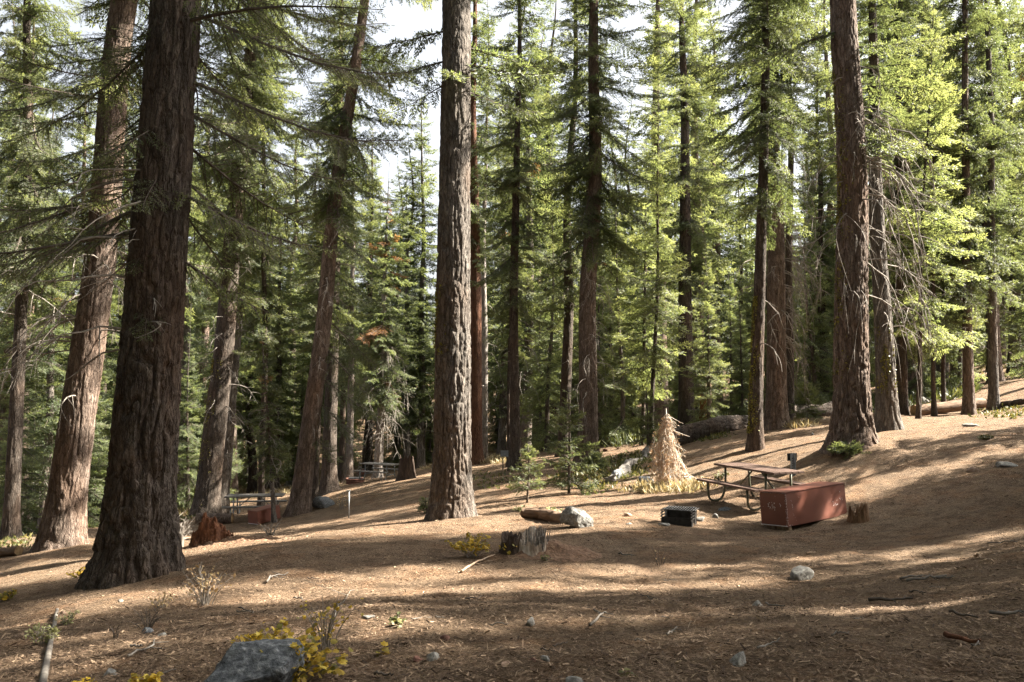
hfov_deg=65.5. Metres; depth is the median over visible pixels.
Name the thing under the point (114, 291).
forest fir
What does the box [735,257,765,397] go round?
young fir
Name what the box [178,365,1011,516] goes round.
dry grass
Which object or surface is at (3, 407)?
forest fir
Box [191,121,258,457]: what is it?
forest fir
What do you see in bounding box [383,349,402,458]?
young fir
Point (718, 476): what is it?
shrub
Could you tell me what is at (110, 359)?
forest fir
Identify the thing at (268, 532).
dry shrub
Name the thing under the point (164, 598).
dry shrub
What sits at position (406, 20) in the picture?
sky
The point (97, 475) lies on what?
young fir
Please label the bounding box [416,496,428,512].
fir sapling
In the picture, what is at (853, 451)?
fir sapling
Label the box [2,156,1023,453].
wood
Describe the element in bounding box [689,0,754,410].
forest fir
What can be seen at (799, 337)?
young fir
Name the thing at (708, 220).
forest fir
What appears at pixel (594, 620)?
fallen stick
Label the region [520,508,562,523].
short log
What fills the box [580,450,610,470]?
fir sapling
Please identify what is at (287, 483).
rock
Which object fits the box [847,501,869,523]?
tree stump
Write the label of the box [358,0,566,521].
pine
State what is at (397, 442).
forest fir
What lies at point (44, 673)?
fallen pole
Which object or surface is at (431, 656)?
rock
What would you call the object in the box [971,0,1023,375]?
forest fir
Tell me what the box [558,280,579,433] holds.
young fir
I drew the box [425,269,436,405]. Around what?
forest fir
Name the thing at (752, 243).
forest fir
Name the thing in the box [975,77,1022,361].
forest fir
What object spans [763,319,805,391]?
young fir
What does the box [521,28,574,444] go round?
forest fir
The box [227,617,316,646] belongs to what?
yellow shrub
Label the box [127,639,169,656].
fallen stick
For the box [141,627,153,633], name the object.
rock
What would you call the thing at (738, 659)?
rock
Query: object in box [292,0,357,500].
thin fir
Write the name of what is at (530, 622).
rock
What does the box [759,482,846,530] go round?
food box
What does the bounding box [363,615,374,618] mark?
rock
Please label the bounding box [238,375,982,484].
understory
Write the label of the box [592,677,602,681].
rock
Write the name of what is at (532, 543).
splintered stump
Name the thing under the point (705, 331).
forest fir
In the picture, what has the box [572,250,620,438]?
young fir
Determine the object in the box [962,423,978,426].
rock
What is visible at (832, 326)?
young fir
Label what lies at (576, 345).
forest fir
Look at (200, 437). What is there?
young fir
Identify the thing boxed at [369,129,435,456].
forest fir
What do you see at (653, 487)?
shrub
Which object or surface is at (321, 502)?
boulder
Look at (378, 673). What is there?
fallen stick
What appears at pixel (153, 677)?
yellow shrub
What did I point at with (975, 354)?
young fir
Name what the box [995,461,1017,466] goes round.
rock
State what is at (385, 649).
yellow shrub
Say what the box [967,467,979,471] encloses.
rock
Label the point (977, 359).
young fir
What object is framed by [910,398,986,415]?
fallen log
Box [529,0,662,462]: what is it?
stout fir
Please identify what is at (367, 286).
forest fir
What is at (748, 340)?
young fir
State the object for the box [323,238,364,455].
forest fir
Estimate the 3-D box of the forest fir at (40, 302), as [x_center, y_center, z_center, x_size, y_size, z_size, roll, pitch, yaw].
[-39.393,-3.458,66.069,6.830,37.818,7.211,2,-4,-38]
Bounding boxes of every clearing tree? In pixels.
[222,0,313,505]
[323,156,369,482]
[338,104,375,482]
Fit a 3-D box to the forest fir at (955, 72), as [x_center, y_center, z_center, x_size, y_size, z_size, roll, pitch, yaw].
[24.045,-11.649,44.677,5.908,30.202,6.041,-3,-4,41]
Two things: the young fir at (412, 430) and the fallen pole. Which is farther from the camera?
the young fir at (412, 430)
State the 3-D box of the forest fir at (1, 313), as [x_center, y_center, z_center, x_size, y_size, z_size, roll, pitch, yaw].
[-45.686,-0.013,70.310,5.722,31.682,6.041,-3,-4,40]
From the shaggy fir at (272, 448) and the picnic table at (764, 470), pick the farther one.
the shaggy fir at (272, 448)
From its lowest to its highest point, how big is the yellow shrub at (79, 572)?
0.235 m
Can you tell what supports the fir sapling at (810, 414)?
on the ground at (860, 474)
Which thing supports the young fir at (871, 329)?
on the ground at (860, 474)
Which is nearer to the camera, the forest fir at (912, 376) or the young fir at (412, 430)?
the forest fir at (912, 376)
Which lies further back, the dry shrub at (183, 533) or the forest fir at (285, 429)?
the forest fir at (285, 429)
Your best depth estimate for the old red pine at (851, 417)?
18.98 m
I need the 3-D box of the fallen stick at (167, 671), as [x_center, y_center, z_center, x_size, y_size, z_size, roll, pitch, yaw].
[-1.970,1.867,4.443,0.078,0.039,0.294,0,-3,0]
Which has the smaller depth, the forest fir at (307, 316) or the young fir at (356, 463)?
the forest fir at (307, 316)
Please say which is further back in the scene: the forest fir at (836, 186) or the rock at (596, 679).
the forest fir at (836, 186)
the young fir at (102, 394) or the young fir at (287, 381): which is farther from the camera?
the young fir at (287, 381)
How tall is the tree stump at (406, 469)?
1.244 m
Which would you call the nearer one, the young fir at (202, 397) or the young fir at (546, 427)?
the young fir at (546, 427)
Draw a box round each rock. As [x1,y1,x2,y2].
[103,668,116,675]
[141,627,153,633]
[284,480,292,485]
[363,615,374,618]
[413,656,422,661]
[426,652,439,661]
[440,635,449,640]
[498,661,509,666]
[526,617,534,625]
[540,655,549,661]
[566,676,583,681]
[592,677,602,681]
[612,470,621,478]
[637,476,651,483]
[697,516,703,521]
[718,507,730,510]
[729,651,745,666]
[752,600,761,605]
[790,565,813,580]
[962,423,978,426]
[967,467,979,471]
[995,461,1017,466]
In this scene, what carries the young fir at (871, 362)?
on the ground at (860, 474)
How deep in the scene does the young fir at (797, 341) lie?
64.50 m
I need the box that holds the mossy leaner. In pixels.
[682,0,834,451]
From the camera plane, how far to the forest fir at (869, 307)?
67.09 m
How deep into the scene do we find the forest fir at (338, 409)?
63.38 m
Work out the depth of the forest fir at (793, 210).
92.71 m
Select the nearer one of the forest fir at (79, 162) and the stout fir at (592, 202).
the stout fir at (592, 202)
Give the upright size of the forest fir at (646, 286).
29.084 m
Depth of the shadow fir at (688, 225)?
41.15 m
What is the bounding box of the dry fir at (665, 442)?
[647,409,696,489]
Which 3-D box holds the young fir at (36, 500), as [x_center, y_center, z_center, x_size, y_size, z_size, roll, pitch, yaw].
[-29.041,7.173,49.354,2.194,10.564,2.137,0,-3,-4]
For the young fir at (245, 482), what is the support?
on the ground at (860, 474)
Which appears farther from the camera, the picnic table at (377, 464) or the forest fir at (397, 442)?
the forest fir at (397, 442)
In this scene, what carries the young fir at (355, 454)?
on the ground at (860, 474)
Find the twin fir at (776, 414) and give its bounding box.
[696,0,835,430]
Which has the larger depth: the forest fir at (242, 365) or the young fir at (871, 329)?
the young fir at (871, 329)
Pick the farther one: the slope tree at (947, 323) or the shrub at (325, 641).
the slope tree at (947, 323)
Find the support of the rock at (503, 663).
on the ground at (860, 474)
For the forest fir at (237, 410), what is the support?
on the ground at (860, 474)
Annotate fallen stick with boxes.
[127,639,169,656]
[156,666,175,673]
[266,571,287,582]
[302,579,351,625]
[373,670,393,675]
[461,554,494,572]
[589,608,609,625]
[666,626,680,634]
[756,637,781,648]
[765,602,784,605]
[868,595,912,602]
[899,574,926,579]
[906,574,946,581]
[936,575,954,578]
[943,631,980,642]
[948,609,978,617]
[963,553,994,562]
[987,539,1017,543]
[989,610,1023,614]
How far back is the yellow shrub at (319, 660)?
4.34 m
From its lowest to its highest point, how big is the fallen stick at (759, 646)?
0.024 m
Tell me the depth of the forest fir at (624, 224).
64.50 m
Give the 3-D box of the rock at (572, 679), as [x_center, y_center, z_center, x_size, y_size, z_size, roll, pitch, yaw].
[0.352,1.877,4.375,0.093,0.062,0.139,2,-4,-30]
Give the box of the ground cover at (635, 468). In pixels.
[0,403,1023,547]
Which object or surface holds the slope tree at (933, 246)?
on the ground at (860, 474)
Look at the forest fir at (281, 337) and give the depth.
96.29 m
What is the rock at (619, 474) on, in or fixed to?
on the ground at (860, 474)
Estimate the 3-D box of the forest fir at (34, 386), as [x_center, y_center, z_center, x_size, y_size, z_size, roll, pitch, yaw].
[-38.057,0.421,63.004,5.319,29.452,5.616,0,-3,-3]
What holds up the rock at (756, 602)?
on the ground at (860, 474)
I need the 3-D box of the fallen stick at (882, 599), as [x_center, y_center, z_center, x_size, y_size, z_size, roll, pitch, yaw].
[3.430,2.341,7.207,0.379,0.065,0.119,0,-3,7]
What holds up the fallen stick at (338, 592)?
on the ground at (860, 474)
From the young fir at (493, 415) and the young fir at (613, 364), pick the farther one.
the young fir at (493, 415)
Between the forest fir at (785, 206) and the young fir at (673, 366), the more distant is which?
the forest fir at (785, 206)
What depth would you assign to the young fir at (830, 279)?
68.03 m
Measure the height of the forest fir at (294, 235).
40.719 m
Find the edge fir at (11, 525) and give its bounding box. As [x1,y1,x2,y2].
[0,0,102,539]
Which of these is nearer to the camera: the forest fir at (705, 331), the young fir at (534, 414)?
the young fir at (534, 414)
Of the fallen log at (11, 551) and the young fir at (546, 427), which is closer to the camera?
the fallen log at (11, 551)
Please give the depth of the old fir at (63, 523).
16.82 m
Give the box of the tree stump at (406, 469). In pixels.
[395,454,415,480]
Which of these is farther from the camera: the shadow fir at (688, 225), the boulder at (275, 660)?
the shadow fir at (688, 225)
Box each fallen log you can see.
[0,546,22,556]
[195,513,233,523]
[657,401,832,448]
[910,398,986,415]
[1000,399,1023,407]
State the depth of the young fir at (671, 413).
56.06 m
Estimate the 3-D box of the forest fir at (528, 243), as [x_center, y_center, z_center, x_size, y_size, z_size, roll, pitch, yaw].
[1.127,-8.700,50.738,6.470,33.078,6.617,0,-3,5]
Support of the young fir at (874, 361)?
on the ground at (860, 474)
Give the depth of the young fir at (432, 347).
86.41 m
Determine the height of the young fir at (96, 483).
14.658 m
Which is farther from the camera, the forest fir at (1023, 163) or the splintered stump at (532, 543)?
the forest fir at (1023, 163)
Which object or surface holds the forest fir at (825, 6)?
on the ground at (860, 474)
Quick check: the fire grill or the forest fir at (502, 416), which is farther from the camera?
the forest fir at (502, 416)
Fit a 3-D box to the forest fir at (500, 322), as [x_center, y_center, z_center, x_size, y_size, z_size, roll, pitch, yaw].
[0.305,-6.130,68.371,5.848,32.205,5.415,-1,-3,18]
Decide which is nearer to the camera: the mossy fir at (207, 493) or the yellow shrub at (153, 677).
the yellow shrub at (153, 677)
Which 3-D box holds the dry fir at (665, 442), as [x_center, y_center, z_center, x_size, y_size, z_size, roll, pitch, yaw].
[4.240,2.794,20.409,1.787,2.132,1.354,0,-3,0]
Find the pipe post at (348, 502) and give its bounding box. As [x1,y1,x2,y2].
[346,490,349,517]
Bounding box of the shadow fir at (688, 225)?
[625,0,734,425]
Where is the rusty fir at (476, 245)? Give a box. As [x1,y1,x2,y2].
[435,0,508,464]
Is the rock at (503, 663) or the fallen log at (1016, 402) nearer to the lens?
the rock at (503, 663)
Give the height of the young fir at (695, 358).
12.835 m
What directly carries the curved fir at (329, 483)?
on the ground at (860, 474)
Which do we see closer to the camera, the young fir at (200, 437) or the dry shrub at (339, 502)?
the dry shrub at (339, 502)
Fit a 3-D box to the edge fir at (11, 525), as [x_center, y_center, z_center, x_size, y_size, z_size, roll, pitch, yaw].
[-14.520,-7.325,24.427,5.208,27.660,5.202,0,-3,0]
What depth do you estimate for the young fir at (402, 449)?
72.41 m
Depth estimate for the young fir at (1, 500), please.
50.11 m
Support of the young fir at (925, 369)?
on the ground at (860, 474)
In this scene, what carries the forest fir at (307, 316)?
on the ground at (860, 474)
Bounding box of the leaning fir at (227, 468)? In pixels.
[202,0,291,512]
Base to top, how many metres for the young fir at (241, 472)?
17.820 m
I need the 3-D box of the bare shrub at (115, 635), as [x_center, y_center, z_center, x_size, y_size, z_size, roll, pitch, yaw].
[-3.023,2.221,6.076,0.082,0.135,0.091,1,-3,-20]
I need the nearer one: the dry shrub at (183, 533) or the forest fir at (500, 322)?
the dry shrub at (183, 533)
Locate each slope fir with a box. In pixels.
[920,0,1018,414]
[998,13,1023,189]
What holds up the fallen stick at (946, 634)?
on the ground at (860, 474)
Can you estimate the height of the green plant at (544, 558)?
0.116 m
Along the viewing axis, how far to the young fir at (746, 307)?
72.07 m
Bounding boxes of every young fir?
[0,314,54,534]
[0,408,8,526]
[1,395,38,517]
[21,382,42,531]
[30,418,45,527]
[46,370,113,527]
[54,285,71,439]
[88,408,105,527]
[91,364,112,516]
[92,357,117,482]
[176,446,190,516]
[177,321,206,511]
[188,354,205,499]
[190,382,206,497]
[191,355,244,468]
[198,449,241,500]
[230,426,242,500]
[236,405,248,476]
[238,401,258,487]
[279,290,307,479]
[279,373,299,483]
[282,290,307,480]
[320,391,364,466]
[345,402,361,460]
[373,408,395,462]
[383,268,428,467]
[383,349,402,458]
[400,279,431,454]
[411,312,434,457]
[416,313,434,463]
[426,256,434,450]
[488,327,506,448]
[488,342,506,449]
[519,126,578,452]
[520,251,559,451]
[520,326,544,449]
[542,278,600,446]
[556,282,578,425]
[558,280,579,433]
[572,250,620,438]
[596,130,654,443]
[596,184,638,439]
[604,219,617,428]
[608,139,684,444]
[609,74,698,446]
[615,285,640,429]
[631,314,677,426]
[645,288,678,423]
[662,327,702,426]
[668,289,677,414]
[668,304,677,416]
[681,191,739,423]
[691,275,715,418]
[711,213,748,414]
[724,250,750,409]
[725,245,750,414]
[732,204,765,401]
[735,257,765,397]
[740,241,808,414]
[763,309,766,406]
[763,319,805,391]
[764,300,804,397]
[784,225,807,373]
[792,271,802,396]
[793,164,834,404]
[795,160,832,391]
[795,275,829,397]
[813,213,835,389]
[817,256,834,403]
[868,246,874,385]
[869,326,874,385]
[869,332,874,391]
[869,339,874,395]
[892,185,948,395]
[915,320,930,381]
[922,174,987,393]
[946,291,986,385]
[973,269,1008,371]
[973,318,985,357]
[997,214,1023,379]
[1002,158,1023,372]
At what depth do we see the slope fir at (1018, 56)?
35.16 m
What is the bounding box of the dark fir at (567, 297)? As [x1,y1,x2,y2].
[530,0,611,456]
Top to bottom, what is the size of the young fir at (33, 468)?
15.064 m
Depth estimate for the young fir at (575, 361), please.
77.86 m
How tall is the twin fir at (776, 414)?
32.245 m
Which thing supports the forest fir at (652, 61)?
on the ground at (860, 474)
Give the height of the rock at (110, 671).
0.063 m
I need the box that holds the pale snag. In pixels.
[470,0,504,458]
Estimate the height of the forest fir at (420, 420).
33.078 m
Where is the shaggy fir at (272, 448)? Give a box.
[242,328,294,522]
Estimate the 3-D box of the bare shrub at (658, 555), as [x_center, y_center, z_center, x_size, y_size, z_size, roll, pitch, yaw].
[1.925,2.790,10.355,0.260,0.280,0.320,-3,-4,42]
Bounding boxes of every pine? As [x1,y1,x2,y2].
[0,0,415,590]
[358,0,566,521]
[690,0,970,456]
[813,0,945,431]
[944,0,1023,410]
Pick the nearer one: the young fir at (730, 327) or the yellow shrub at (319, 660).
the yellow shrub at (319, 660)
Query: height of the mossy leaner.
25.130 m
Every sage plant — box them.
[24,622,61,644]
[55,610,80,624]
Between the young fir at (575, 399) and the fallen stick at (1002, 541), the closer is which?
the fallen stick at (1002, 541)
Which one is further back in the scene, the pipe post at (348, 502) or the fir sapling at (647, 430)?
the fir sapling at (647, 430)
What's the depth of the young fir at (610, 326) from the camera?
44.56 m
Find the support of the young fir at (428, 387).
on the ground at (860, 474)
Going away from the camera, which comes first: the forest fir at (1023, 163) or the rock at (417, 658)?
the rock at (417, 658)
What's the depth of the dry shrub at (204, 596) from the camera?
7.76 m
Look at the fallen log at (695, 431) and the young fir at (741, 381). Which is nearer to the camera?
the fallen log at (695, 431)
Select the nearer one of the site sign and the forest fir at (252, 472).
the site sign
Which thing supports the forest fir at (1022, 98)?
on the ground at (860, 474)
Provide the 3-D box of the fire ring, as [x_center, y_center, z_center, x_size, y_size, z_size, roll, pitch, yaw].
[-8.033,7.126,40.660,1.000,0.295,1.000,0,-3,0]
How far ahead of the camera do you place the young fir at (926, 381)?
40.65 m
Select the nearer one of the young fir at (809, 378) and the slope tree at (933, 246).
the slope tree at (933, 246)
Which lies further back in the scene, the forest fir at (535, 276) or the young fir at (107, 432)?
the forest fir at (535, 276)
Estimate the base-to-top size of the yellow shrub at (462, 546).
0.362 m
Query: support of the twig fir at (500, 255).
on the ground at (860, 474)
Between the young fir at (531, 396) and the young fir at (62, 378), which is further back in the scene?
the young fir at (62, 378)
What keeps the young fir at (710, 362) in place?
on the ground at (860, 474)
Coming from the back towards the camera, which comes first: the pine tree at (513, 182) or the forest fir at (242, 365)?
the forest fir at (242, 365)
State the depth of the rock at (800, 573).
9.17 m
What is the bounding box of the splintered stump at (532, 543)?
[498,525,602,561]
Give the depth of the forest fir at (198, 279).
73.86 m
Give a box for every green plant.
[388,611,405,627]
[540,555,551,560]
[618,667,637,676]
[977,434,993,439]
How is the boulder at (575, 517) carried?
on the ground at (860, 474)
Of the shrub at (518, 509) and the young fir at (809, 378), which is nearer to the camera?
the shrub at (518, 509)
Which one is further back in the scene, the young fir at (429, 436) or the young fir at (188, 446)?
the young fir at (429, 436)
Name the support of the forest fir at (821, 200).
on the ground at (860, 474)
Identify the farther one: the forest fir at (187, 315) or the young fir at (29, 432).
the young fir at (29, 432)
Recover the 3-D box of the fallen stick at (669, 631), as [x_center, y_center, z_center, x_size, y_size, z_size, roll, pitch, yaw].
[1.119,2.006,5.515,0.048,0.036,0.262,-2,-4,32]
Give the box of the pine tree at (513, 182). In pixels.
[470,0,559,470]
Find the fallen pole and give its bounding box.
[39,608,58,681]
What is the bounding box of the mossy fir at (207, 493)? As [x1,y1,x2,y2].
[182,0,320,515]
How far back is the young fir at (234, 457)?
43.90 m
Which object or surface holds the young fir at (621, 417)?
on the ground at (860, 474)
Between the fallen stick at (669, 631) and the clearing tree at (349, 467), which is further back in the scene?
the clearing tree at (349, 467)
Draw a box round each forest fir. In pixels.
[0,0,58,512]
[0,0,80,534]
[0,83,69,519]
[0,111,99,527]
[0,184,61,469]
[0,200,6,366]
[37,59,115,424]
[39,188,66,444]
[71,87,138,490]
[79,259,123,505]
[106,266,117,435]
[177,98,217,509]
[181,153,211,427]
[188,80,243,436]
[188,124,212,487]
[190,53,268,493]
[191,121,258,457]
[218,157,262,479]
[236,156,286,493]
[239,139,299,489]
[244,177,307,489]
[259,242,288,398]
[277,99,311,470]
[282,145,346,444]
[282,230,316,413]
[290,232,323,435]
[305,257,362,472]
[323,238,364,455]
[346,128,400,472]
[348,153,397,468]
[363,194,400,402]
[365,157,418,462]
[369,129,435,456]
[387,84,439,468]
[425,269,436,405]
[470,80,499,399]
[470,89,534,454]
[486,0,578,452]
[486,204,499,398]
[487,132,541,434]
[507,0,582,445]
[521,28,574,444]
[572,205,603,363]
[573,148,630,431]
[603,115,637,414]
[605,0,713,425]
[608,92,653,418]
[628,136,677,351]
[652,0,747,409]
[678,118,728,376]
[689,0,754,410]
[704,88,749,372]
[721,170,754,373]
[732,93,799,394]
[780,150,796,269]
[782,149,801,296]
[792,34,836,401]
[793,0,836,335]
[793,108,824,371]
[816,60,836,293]
[828,3,885,331]
[863,0,946,393]
[863,17,921,382]
[889,0,1001,386]
[891,0,980,373]
[918,0,1000,377]
[949,0,1023,382]
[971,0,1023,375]
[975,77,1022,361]
[997,7,1023,283]
[1017,69,1023,251]
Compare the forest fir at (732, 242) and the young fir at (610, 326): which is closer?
the young fir at (610, 326)
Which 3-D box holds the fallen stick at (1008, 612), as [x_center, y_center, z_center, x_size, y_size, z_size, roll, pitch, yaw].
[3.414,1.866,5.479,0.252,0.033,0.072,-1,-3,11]
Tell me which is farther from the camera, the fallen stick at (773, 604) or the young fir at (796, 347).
the young fir at (796, 347)
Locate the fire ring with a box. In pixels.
[345,477,364,484]
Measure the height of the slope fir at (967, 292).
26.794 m
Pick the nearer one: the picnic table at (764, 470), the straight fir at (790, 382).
the picnic table at (764, 470)
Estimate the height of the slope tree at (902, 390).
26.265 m
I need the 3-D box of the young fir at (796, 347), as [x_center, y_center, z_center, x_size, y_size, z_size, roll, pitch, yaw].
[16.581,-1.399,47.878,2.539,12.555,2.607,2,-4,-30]
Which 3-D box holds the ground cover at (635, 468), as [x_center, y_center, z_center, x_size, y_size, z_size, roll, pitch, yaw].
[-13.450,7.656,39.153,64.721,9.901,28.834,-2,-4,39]
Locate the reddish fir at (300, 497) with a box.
[272,0,432,517]
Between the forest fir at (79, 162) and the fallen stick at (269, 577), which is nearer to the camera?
the fallen stick at (269, 577)
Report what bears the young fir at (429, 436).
on the ground at (860, 474)
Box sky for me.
[0,0,1023,372]
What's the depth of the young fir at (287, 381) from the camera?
75.86 m
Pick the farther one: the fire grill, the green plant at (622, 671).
the fire grill
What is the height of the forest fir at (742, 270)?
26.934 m
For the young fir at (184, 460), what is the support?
on the ground at (860, 474)
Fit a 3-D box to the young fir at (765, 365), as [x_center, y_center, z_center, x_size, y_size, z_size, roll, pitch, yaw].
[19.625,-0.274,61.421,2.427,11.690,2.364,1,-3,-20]
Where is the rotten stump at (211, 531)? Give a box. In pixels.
[182,512,278,549]
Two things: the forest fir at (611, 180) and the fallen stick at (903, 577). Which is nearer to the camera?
the fallen stick at (903, 577)
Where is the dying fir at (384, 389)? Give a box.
[340,162,426,478]
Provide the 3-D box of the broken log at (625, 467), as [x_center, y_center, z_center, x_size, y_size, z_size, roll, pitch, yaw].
[4.294,3.974,26.852,0.553,0.476,8.040,-3,-1,20]
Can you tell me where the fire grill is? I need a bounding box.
[660,505,699,526]
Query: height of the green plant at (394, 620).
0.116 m
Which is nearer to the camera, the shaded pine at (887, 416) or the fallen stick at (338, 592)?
the fallen stick at (338, 592)
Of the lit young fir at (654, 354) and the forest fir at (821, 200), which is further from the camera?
the forest fir at (821, 200)
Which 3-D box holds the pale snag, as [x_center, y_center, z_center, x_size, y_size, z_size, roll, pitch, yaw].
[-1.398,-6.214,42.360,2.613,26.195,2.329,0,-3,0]
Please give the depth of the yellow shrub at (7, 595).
9.86 m
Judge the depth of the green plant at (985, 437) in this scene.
17.77 m
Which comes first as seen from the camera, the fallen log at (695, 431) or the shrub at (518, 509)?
the shrub at (518, 509)
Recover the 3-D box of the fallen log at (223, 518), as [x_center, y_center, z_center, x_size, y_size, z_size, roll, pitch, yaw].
[-10.299,6.158,27.588,1.250,0.418,0.416,0,-3,-1]
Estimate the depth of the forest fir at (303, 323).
93.48 m
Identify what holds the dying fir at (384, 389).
on the ground at (860, 474)
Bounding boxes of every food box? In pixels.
[247,504,279,524]
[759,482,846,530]
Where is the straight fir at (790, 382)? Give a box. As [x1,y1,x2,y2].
[744,3,831,420]
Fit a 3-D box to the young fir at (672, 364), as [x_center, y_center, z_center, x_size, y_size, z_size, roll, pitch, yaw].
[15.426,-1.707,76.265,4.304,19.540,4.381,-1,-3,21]
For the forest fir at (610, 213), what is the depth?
55.94 m
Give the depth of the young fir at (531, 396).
45.62 m
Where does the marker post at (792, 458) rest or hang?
on the ground at (860, 474)
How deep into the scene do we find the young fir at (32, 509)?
38.20 m
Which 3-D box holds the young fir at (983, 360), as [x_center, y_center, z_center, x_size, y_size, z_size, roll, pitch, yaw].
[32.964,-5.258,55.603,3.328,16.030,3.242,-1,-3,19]
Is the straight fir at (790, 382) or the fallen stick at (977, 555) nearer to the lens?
the fallen stick at (977, 555)
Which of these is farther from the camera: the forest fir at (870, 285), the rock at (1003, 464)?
the forest fir at (870, 285)
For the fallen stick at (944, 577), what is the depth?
7.98 m
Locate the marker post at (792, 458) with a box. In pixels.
[787,453,796,475]
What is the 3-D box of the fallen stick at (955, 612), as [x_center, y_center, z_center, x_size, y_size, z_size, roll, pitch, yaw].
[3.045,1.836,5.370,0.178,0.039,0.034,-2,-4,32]
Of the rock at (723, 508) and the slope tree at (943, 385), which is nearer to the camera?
the rock at (723, 508)
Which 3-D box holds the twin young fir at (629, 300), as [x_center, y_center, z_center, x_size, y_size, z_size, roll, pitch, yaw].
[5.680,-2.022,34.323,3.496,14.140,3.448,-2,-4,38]
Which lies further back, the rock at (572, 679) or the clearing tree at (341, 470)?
the clearing tree at (341, 470)
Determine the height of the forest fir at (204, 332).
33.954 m
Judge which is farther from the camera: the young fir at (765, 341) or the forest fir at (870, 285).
the forest fir at (870, 285)
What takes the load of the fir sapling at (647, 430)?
on the ground at (860, 474)
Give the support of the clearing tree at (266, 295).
on the ground at (860, 474)
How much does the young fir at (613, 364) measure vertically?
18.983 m
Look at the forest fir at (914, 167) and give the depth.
48.44 m
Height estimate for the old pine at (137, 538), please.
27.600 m
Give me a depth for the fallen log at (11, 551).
16.51 m
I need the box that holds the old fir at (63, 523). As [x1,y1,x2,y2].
[0,0,251,553]
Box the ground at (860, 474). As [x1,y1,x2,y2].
[0,346,1023,681]
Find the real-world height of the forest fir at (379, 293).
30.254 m
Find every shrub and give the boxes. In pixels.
[0,588,16,601]
[66,567,84,578]
[72,677,96,681]
[111,625,120,637]
[125,671,163,681]
[127,607,161,628]
[146,589,177,609]
[176,562,235,606]
[179,510,198,546]
[218,623,353,681]
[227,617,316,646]
[260,519,281,534]
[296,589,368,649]
[335,488,347,508]
[375,641,389,654]
[444,531,493,557]
[499,543,516,554]
[512,505,524,511]
[546,506,562,510]
[633,482,668,491]
[648,546,672,564]
[713,471,729,479]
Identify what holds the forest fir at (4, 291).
on the ground at (860, 474)
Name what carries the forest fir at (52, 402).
on the ground at (860, 474)
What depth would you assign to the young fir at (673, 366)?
66.96 m
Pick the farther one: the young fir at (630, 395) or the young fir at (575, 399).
the young fir at (575, 399)
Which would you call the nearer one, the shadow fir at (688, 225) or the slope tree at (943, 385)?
the slope tree at (943, 385)
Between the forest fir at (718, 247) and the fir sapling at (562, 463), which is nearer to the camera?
the fir sapling at (562, 463)
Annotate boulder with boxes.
[204,638,304,681]
[312,496,334,507]
[559,506,593,527]
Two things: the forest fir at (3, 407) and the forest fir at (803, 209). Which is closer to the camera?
the forest fir at (3, 407)
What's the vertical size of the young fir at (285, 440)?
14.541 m
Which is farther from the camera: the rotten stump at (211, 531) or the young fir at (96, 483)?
the young fir at (96, 483)
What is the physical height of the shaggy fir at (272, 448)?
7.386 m
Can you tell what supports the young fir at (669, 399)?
on the ground at (860, 474)
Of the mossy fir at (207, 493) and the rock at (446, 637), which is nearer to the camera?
the rock at (446, 637)
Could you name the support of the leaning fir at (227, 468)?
on the ground at (860, 474)
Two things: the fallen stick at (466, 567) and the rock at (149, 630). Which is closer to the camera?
the rock at (149, 630)
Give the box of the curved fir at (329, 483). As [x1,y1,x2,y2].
[294,0,384,495]
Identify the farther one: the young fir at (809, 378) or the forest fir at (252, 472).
the forest fir at (252, 472)
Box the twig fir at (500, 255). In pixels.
[475,21,547,466]
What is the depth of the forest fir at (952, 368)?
51.07 m
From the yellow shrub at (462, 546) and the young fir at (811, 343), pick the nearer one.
the yellow shrub at (462, 546)
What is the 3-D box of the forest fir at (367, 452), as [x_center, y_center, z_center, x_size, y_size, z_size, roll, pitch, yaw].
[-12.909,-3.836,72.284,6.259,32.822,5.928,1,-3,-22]
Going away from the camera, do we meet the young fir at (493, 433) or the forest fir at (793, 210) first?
the young fir at (493, 433)
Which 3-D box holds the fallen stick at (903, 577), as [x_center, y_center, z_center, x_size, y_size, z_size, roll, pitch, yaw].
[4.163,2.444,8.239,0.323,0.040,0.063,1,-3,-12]
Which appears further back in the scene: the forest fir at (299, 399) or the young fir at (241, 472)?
the forest fir at (299, 399)
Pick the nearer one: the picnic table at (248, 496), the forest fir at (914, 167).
the picnic table at (248, 496)
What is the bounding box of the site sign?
[501,450,507,469]
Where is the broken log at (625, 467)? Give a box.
[604,445,659,481]
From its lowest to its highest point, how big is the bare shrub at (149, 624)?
0.200 m
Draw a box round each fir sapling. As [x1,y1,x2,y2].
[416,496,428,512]
[508,444,546,502]
[539,387,600,495]
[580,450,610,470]
[624,387,663,448]
[788,381,827,421]
[826,439,870,458]
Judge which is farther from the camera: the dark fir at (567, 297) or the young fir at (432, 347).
the young fir at (432, 347)
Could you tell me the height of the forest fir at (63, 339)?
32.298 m
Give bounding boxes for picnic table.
[221,493,286,514]
[353,462,398,479]
[696,462,805,510]
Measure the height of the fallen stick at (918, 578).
0.067 m
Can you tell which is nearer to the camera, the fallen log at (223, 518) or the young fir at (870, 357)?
the fallen log at (223, 518)
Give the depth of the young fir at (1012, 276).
44.11 m
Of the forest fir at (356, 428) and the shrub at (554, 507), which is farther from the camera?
the forest fir at (356, 428)
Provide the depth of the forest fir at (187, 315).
45.96 m
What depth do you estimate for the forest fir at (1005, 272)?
42.51 m
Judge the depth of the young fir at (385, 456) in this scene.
77.16 m
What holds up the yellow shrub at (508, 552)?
on the ground at (860, 474)
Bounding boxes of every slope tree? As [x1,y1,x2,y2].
[858,0,951,414]
[869,0,995,418]
[886,20,987,415]
[887,29,992,413]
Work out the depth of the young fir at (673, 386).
44.17 m

